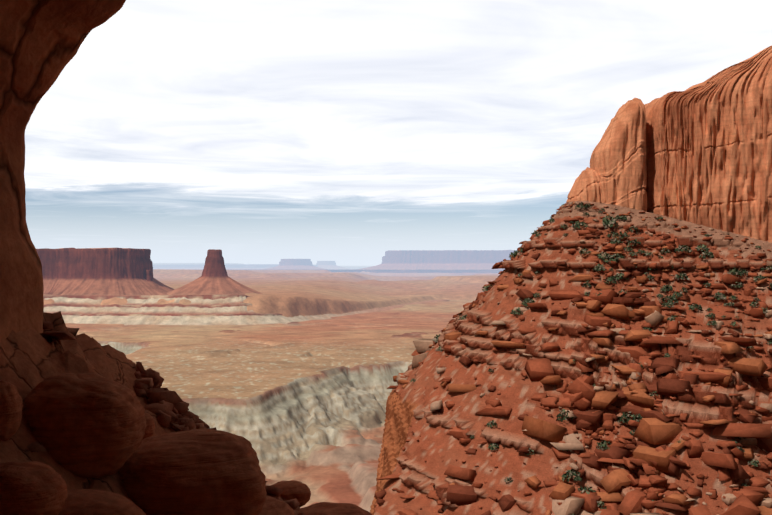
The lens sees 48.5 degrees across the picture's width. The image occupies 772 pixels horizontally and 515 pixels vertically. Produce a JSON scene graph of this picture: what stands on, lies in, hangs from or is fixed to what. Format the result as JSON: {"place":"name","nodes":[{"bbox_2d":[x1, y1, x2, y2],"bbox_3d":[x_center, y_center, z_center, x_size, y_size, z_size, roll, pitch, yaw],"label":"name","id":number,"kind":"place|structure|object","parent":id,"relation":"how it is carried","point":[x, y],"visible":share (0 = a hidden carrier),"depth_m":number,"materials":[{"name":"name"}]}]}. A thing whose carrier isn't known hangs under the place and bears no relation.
{"place":"outdoors","nodes":[
{"label":"outdoors","id":0,"kind":"place"},
{"bbox_2d":[0,311,207,504],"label":"slope","id":1,"kind":"structure","parent":0,"point":[31,358],"depth_m":11.14,"materials":[{"name":"brown stone"}]},
{"bbox_2d":[0,380,22,440],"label":"boulder","id":2,"kind":"object","parent":1,"relation":"on","point":[11,403],"visible":0.92,"depth_m":9.18,"materials":[{"name":"stone"}]},
{"bbox_2d":[0,461,67,514],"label":"boulder","id":3,"kind":"object","parent":1,"relation":"on","point":[33,488],"visible":1,"depth_m":7.23,"materials":[{"name":"stone"}]},
{"bbox_2d":[0,0,125,338],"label":"alcove wall","id":4,"kind":"structure","parent":1,"relation":"on","point":[41,41],"depth_m":11.33,"materials":[{"name":"brown stone"}]},
{"bbox_2d":[22,373,146,477],"bbox_3d":[-3.715,2.032,10.355,1.521,1.239,1.375,0,-1,-1],"label":"boulder","id":5,"kind":"object","parent":1,"relation":"on","point":[89,425],"visible":0.79,"depth_m":9.87,"materials":[{"name":"stone"}]},
{"bbox_2d":[58,489,145,514],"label":"boulder","id":6,"kind":"object","parent":1,"relation":"on","point":[86,502],"visible":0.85,"depth_m":7.89,"materials":[{"name":"stone"}]},
{"bbox_2d":[22,321,192,451],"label":"rubble","id":7,"kind":"object","parent":1,"relation":"on","point":[38,446],"visible":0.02,"depth_m":11.82,"materials":[{"name":"brown stone"}]},
{"bbox_2d":[142,413,154,439],"bbox_3d":[-3.451,2.370,11.957,0.441,0.410,0.448,0,-1,-1],"label":"boulder","id":8,"kind":"object","parent":1,"relation":"on","point":[150,428],"visible":0.19,"depth_m":11.88,"materials":[{"name":"stone"}]},
{"bbox_2d":[119,429,266,514],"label":"boulder","id":9,"kind":"object","parent":1,"relation":"on","point":[204,472],"visible":0.96,"depth_m":10.66,"materials":[{"name":"stone"}]},
{"bbox_2d":[133,361,302,514],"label":"rocks","id":10,"kind":"object","parent":1,"relation":"on","point":[170,409],"visible":0.33,"depth_m":13.46,"materials":[{"name":"brown stone"}]},
{"bbox_2d":[258,496,294,514],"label":"boulder","id":11,"kind":"object","parent":1,"relation":"on","point":[273,506],"visible":0.33,"depth_m":12.81,"materials":[{"name":"stone"}]},
{"bbox_2d":[270,480,310,506],"bbox_3d":[-1.894,4.574,16.553,0.888,0.511,0.775,0,-1,-1],"label":"boulder","id":12,"kind":"object","parent":1,"relation":"on","point":[299,491],"visible":0.42,"depth_m":16.33,"materials":[{"name":"stone"}]},
{"bbox_2d":[297,502,372,514],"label":"boulder","id":13,"kind":"object","parent":1,"relation":"on","point":[325,508],"visible":0.9,"depth_m":15.84,"materials":[{"name":"stone"}]},
{"bbox_2d":[153,263,240,264],"bbox_3d":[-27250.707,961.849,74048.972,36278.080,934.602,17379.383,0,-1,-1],"label":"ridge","id":14,"kind":"structure","parent":0,"point":[187,263],"depth_m":70711.84,"materials":[{"name":"stone"}]},
{"bbox_2d":[153,264,317,269],"bbox_3d":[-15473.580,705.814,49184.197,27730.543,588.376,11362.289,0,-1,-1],"label":"ridge","id":15,"kind":"structure","parent":0,"point":[227,266],"depth_m":46034.89,"materials":[{"name":"stone"}]},
{"bbox_2d":[316,261,354,269],"bbox_3d":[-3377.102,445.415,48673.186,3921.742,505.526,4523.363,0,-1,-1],"label":"butte","id":16,"kind":"object","parent":15,"relation":"on","point":[330,265],"visible":0.83,"depth_m":47870.67,"materials":[{"name":"stone"}]},
{"bbox_2d":[43,269,499,511],"bbox_3d":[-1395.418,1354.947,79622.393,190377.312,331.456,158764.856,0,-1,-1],"label":"ground","id":17,"kind":"structure","parent":0,"point":[304,402],"depth_m":1999.36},
{"bbox_2d":[167,249,262,294],"bbox_3d":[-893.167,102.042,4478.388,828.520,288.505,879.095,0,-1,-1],"label":"butte","id":18,"kind":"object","parent":17,"relation":"on","point":[214,278],"depth_m":4408.99,"materials":[{"name":"red stone"}]},
{"bbox_2d":[43,294,445,325],"bbox_3d":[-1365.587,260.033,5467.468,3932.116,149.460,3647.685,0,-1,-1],"label":"rock terrace","id":19,"kind":"structure","parent":17,"relation":"on","point":[215,309],"depth_m":3889.04,"materials":[{"name":"beige stone"}]},
{"bbox_2d":[36,248,174,294],"bbox_3d":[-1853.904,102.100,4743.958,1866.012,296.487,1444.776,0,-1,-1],"label":"mesa","id":20,"kind":"structure","parent":19,"relation":"on","point":[94,271],"depth_m":4379.67,"materials":[{"name":"red stone"}]},
{"bbox_2d":[145,270,160,288],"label":"rock spur","id":21,"kind":"structure","parent":20,"relation":"on","point":[148,276],"depth_m":4463.60,"materials":[{"name":"brown stone"}]},
{"bbox_2d":[262,259,328,269],"bbox_3d":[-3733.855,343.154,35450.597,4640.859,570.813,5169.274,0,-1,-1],"label":"butte","id":22,"kind":"object","parent":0,"point":[295,264],"visible":0.75,"depth_m":34579.03,"materials":[{"name":"stone"}]},
{"bbox_2d":[345,267,366,268],"bbox_3d":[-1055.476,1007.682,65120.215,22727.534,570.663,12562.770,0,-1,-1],"label":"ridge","id":23,"kind":"structure","parent":0,"point":[356,267],"depth_m":63500.73,"materials":[{"name":"stone"}]},
{"bbox_2d":[340,266,371,266],"bbox_3d":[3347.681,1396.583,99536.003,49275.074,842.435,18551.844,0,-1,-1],"label":"ridge","id":24,"kind":"structure","parent":0,"point":[355,266],"depth_m":93001.56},
{"bbox_2d":[24,0,771,265],"label":"sky","id":25,"kind":"structure","parent":0,"point":[344,132],"materials":[{"name":"white"}]},
{"bbox_2d":[328,269,504,274],"bbox_3d":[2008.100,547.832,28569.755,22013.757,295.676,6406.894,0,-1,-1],"label":"ridge","id":26,"kind":"structure","parent":0,"point":[462,272],"depth_m":27568.64,"materials":[{"name":"stone"}]},
{"bbox_2d":[355,250,519,269],"bbox_3d":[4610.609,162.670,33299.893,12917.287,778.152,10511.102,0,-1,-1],"label":"mesa","id":27,"kind":"structure","parent":26,"relation":"on","point":[441,259],"depth_m":30294.79,"materials":[{"name":"stone"}]},
{"bbox_2d":[370,201,771,514],"bbox_3d":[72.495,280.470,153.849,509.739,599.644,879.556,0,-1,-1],"label":"rocky slope","id":28,"kind":"structure","parent":0,"point":[436,444],"depth_m":229.40,"materials":[{"name":"brown stone"}]},
{"bbox_2d":[374,202,771,514],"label":"rocks","id":29,"kind":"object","parent":28,"relation":"on","point":[656,427],"depth_m":212.67,"materials":[{"name":"brown stone"}]},
{"bbox_2d":[410,202,771,514],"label":"slope shrubs","id":30,"kind":"object","parent":29,"relation":"on","point":[610,223],"visible":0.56,"depth_m":239.07,"materials":[{"name":"green plant"}]},
{"bbox_2d":[376,201,771,514],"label":"slope rubble","id":31,"kind":"object","parent":28,"relation":"on","point":[507,502],"visible":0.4,"depth_m":219.63,"materials":[{"name":"brown stone"}]},
{"bbox_2d":[566,167,601,202],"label":"rock buttress","id":32,"kind":"structure","parent":28,"relation":"on","point":[586,186],"depth_m":269.63,"materials":[{"name":"orange stone"}]},
{"bbox_2d":[590,98,646,211],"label":"rock buttress","id":33,"kind":"structure","parent":28,"relation":"on","point":[618,161],"depth_m":265.55,"materials":[{"name":"orange stone"}]},
{"bbox_2d":[644,46,771,242],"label":"cliff wall","id":34,"kind":"structure","parent":28,"relation":"on","point":[709,152],"depth_m":259.06,"materials":[{"name":"stone"}]}
]}

